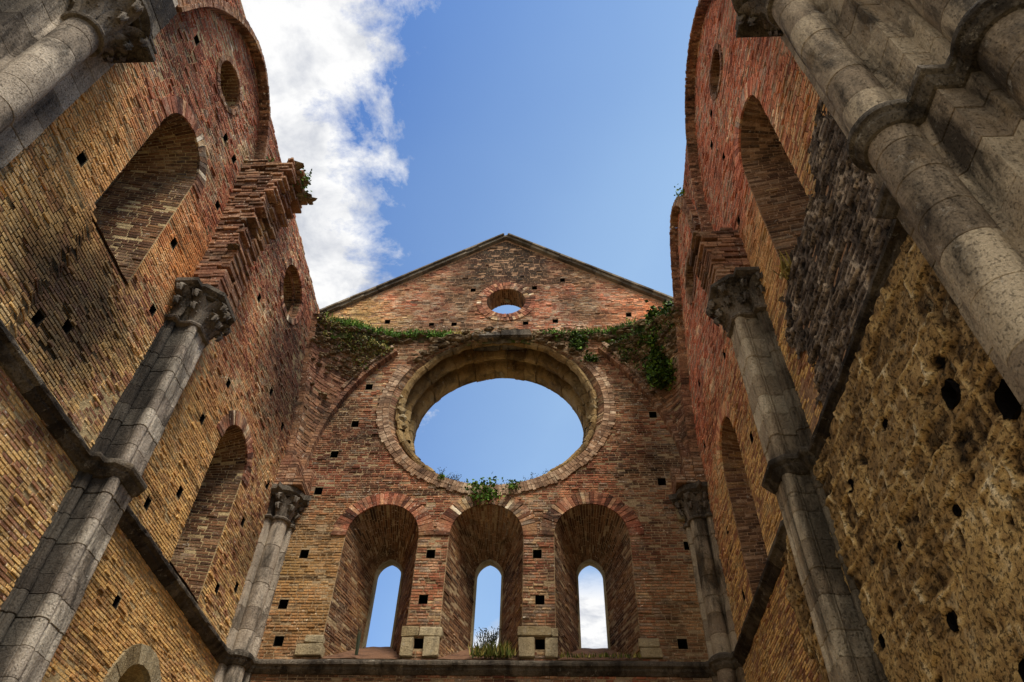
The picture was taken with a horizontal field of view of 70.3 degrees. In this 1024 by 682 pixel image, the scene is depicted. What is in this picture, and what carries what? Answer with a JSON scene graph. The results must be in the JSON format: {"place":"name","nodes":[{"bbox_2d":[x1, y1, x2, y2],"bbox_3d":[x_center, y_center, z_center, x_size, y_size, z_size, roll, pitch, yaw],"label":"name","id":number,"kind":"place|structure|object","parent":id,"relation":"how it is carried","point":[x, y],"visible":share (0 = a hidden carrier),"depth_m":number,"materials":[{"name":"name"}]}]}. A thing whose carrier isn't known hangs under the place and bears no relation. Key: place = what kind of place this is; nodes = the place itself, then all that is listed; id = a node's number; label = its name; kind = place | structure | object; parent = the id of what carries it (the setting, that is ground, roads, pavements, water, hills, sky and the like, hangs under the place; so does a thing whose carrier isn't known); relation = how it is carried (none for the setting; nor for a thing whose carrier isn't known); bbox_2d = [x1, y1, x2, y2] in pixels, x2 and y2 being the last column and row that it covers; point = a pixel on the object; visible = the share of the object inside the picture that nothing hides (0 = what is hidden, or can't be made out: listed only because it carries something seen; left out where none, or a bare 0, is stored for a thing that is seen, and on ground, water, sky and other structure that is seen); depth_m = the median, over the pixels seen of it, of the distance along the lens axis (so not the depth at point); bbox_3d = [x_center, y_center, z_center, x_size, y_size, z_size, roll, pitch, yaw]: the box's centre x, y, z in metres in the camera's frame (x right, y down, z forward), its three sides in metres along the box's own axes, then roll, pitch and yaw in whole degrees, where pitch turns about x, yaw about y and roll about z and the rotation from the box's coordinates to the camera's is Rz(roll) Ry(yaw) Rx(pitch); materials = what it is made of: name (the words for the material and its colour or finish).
{"place":"outdoors","nodes":[
{"label":"outdoors","id":0,"kind":"place"},
{"bbox_2d":[241,0,697,648],"label":"sky","id":1,"kind":"structure","parent":0,"point":[427,131],"materials":[{"name":"blue"}]},
{"label":"ground","id":2,"kind":"structure","parent":0,"visible":0},
{"bbox_2d":[0,0,177,170],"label":"crossing pier","id":3,"kind":"structure","parent":2,"relation":"on","point":[58,58],"depth_m":8.04,"materials":[{"name":"grey stone"}]},
{"bbox_2d":[0,157,317,681],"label":"wall pier","id":4,"kind":"structure","parent":2,"relation":"on","point":[51,583],"depth_m":9.70,"materials":[{"name":"stone"}]},
{"bbox_2d":[293,168,311,196],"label":"wall plant","id":5,"kind":"object","parent":4,"relation":"on","point":[307,178],"depth_m":14.25,"materials":[{"name":"green plant"}]},
{"bbox_2d":[0,0,319,681],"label":"side wall","id":6,"kind":"structure","parent":2,"relation":"on","point":[117,181],"depth_m":10.85,"materials":[{"name":"brick"}]},
{"bbox_2d":[103,643,160,681],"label":"doorway","id":7,"kind":"structure","parent":6,"relation":"in","point":[139,662],"depth_m":10.29,"materials":[{"name":"stone"}]},
{"bbox_2d":[89,95,207,284],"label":"lancet window","id":8,"kind":"structure","parent":6,"relation":"in","point":[133,211],"depth_m":11.57,"materials":[{"name":"brick"}]},
{"bbox_2d":[169,410,252,602],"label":"lancet window","id":9,"kind":"structure","parent":6,"relation":"in","point":[194,552],"depth_m":13.16,"materials":[{"name":"brick"}]},
{"bbox_2d":[214,459,314,681],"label":"corner column","id":10,"kind":"structure","parent":2,"relation":"on","point":[291,487],"depth_m":14.07,"materials":[{"name":"grey stone"}]},
{"bbox_2d":[250,233,721,681],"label":"end wall","id":11,"kind":"structure","parent":2,"relation":"on","point":[383,497],"depth_m":15.50,"materials":[{"name":"brick"}]},
{"bbox_2d":[316,312,396,371],"bbox_3d":[-4.036,0.139,18.235,2.271,1.104,0.764,26,-52,-21],"label":"moss","id":12,"kind":"object","parent":11,"relation":"on","point":[370,340],"visible":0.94,"depth_m":18.32,"materials":[{"name":"green plant"}]},
{"bbox_2d":[355,623,361,654],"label":"weed","id":13,"kind":"object","parent":11,"relation":"on","point":[358,643],"visible":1,"depth_m":13.24,"materials":[{"name":"green plant"}]},
{"bbox_2d":[319,492,433,658],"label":"lancet window","id":14,"kind":"structure","parent":11,"relation":"in","point":[379,537],"depth_m":15.06,"materials":[{"name":"brick"}]},
{"bbox_2d":[325,310,453,339],"bbox_3d":[-3.278,-0.139,19.016,3.569,1.206,1.164,15,-48,-12],"label":"ivy","id":15,"kind":"object","parent":11,"relation":"on","point":[429,333],"visible":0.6,"depth_m":19.10,"materials":[{"name":"green plant"}]},
{"bbox_2d":[462,472,506,506],"bbox_3d":[-0.583,3.185,15.508,0.978,0.784,0.484,-1,-47,3],"label":"fern","id":16,"kind":"object","parent":11,"relation":"attached to","point":[486,489],"visible":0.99,"depth_m":15.44,"materials":[{"name":"green plant"}]},
{"bbox_2d":[434,494,537,659],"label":"lancet window","id":17,"kind":"structure","parent":11,"relation":"in","point":[490,534],"depth_m":14.98,"materials":[{"name":"brick"}]},
{"bbox_2d":[475,626,501,649],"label":"shrub","id":18,"kind":"object","parent":11,"relation":"on","point":[492,637],"visible":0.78,"depth_m":14.21,"materials":[{"name":"plant"}]},
{"bbox_2d":[437,467,547,483],"bbox_3d":[-0.376,3.066,16.263,2.999,0.655,0.352,-1,-47,3],"label":"weed","id":19,"kind":"object","parent":11,"relation":"on","point":[456,477],"visible":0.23,"depth_m":16.27,"materials":[{"name":"green plant"}]},
{"bbox_2d":[468,638,519,658],"bbox_3d":[-0.312,5.500,13.069,1.025,0.322,0.426,-1,-47,3],"label":"grass tuft","id":20,"kind":"object","parent":11,"relation":"on","point":[486,650],"visible":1,"depth_m":13.00,"materials":[{"name":"green plant"}]},
{"bbox_2d":[376,326,615,495],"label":"rose window","id":21,"kind":"structure","parent":11,"relation":"in","point":[597,407],"depth_m":18.47,"materials":[{"name":"brick"}]},
{"bbox_2d":[503,479,522,492],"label":"fern","id":22,"kind":"object","parent":11,"relation":"attached to","point":[512,484],"visible":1,"depth_m":15.55,"materials":[{"name":"green plant"}]},
{"bbox_2d":[564,330,593,352],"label":"bush","id":23,"kind":"object","parent":11,"relation":"on","point":[576,343],"visible":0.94,"depth_m":18.72,"materials":[{"name":"green plant"}]},
{"bbox_2d":[537,316,635,338],"bbox_3d":[1.984,-0.165,18.992,2.915,0.890,0.984,-12,-49,13],"label":"ivy","id":24,"kind":"object","parent":11,"relation":"on","point":[598,330],"visible":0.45,"depth_m":18.97,"materials":[{"name":"green plant"}]},
{"bbox_2d":[580,351,597,361],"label":"weed","id":25,"kind":"object","parent":11,"relation":"attached to","point":[592,359],"visible":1,"depth_m":18.35,"materials":[{"name":"green plant"}]},
{"bbox_2d":[539,491,643,660],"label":"lancet window","id":26,"kind":"structure","parent":11,"relation":"in","point":[595,535],"depth_m":14.85,"materials":[{"name":"brick"}]},
{"bbox_2d":[559,651,640,658],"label":"grass tuft","id":27,"kind":"object","parent":11,"relation":"on","point":[606,655],"visible":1,"depth_m":12.89,"materials":[{"name":"plant"}]},
{"bbox_2d":[603,303,680,368],"bbox_3d":[3.297,-0.043,17.710,0.819,1.177,2.540,36,-56,-28],"label":"moss","id":28,"kind":"object","parent":11,"relation":"on","point":[640,330],"visible":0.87,"depth_m":17.86,"materials":[{"name":"green plant"}]},
{"bbox_2d":[638,298,677,390],"bbox_3d":[3.619,0.066,17.680,1.218,2.835,1.321,-1,-47,3],"label":"ivy","id":29,"kind":"object","parent":11,"relation":"attached to","point":[657,374],"visible":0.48,"depth_m":17.15,"materials":[{"name":"green plant"}]},
{"bbox_2d":[668,456,745,681],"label":"corner column","id":30,"kind":"structure","parent":2,"relation":"on","point":[688,498],"depth_m":13.68,"materials":[{"name":"stone"}]},
{"bbox_2d":[689,227,888,681],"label":"wall pier","id":31,"kind":"structure","parent":2,"relation":"on","point":[727,274],"depth_m":8.88,"materials":[{"name":"stone"}]},
{"bbox_2d":[669,0,1023,681],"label":"side wall","id":32,"kind":"structure","parent":2,"relation":"on","point":[912,407],"depth_m":7.80,"materials":[{"name":"brick"}]},
{"bbox_2d":[674,184,684,199],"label":"wall plant","id":33,"kind":"object","parent":32,"relation":"on","point":[681,192],"depth_m":16.80,"materials":[{"name":"green plant"}]},
{"bbox_2d":[716,401,767,596],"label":"lancet window","id":34,"kind":"structure","parent":32,"relation":"in","point":[729,457],"depth_m":12.84,"materials":[{"name":"brick"}]},
{"bbox_2d":[734,76,809,285],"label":"lancet window","id":35,"kind":"structure","parent":32,"relation":"in","point":[782,200],"depth_m":11.40,"materials":[{"name":"brick"}]},
{"bbox_2d":[771,250,791,279],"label":"grass tuft","id":36,"kind":"object","parent":32,"relation":"on","point":[786,265],"visible":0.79,"depth_m":9.58,"materials":[{"name":"plant"}]},
{"bbox_2d":[731,0,1023,408],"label":"crossing pier","id":37,"kind":"structure","parent":2,"relation":"on","point":[923,101],"depth_m":5.26,"materials":[{"name":"stone"}]}
]}

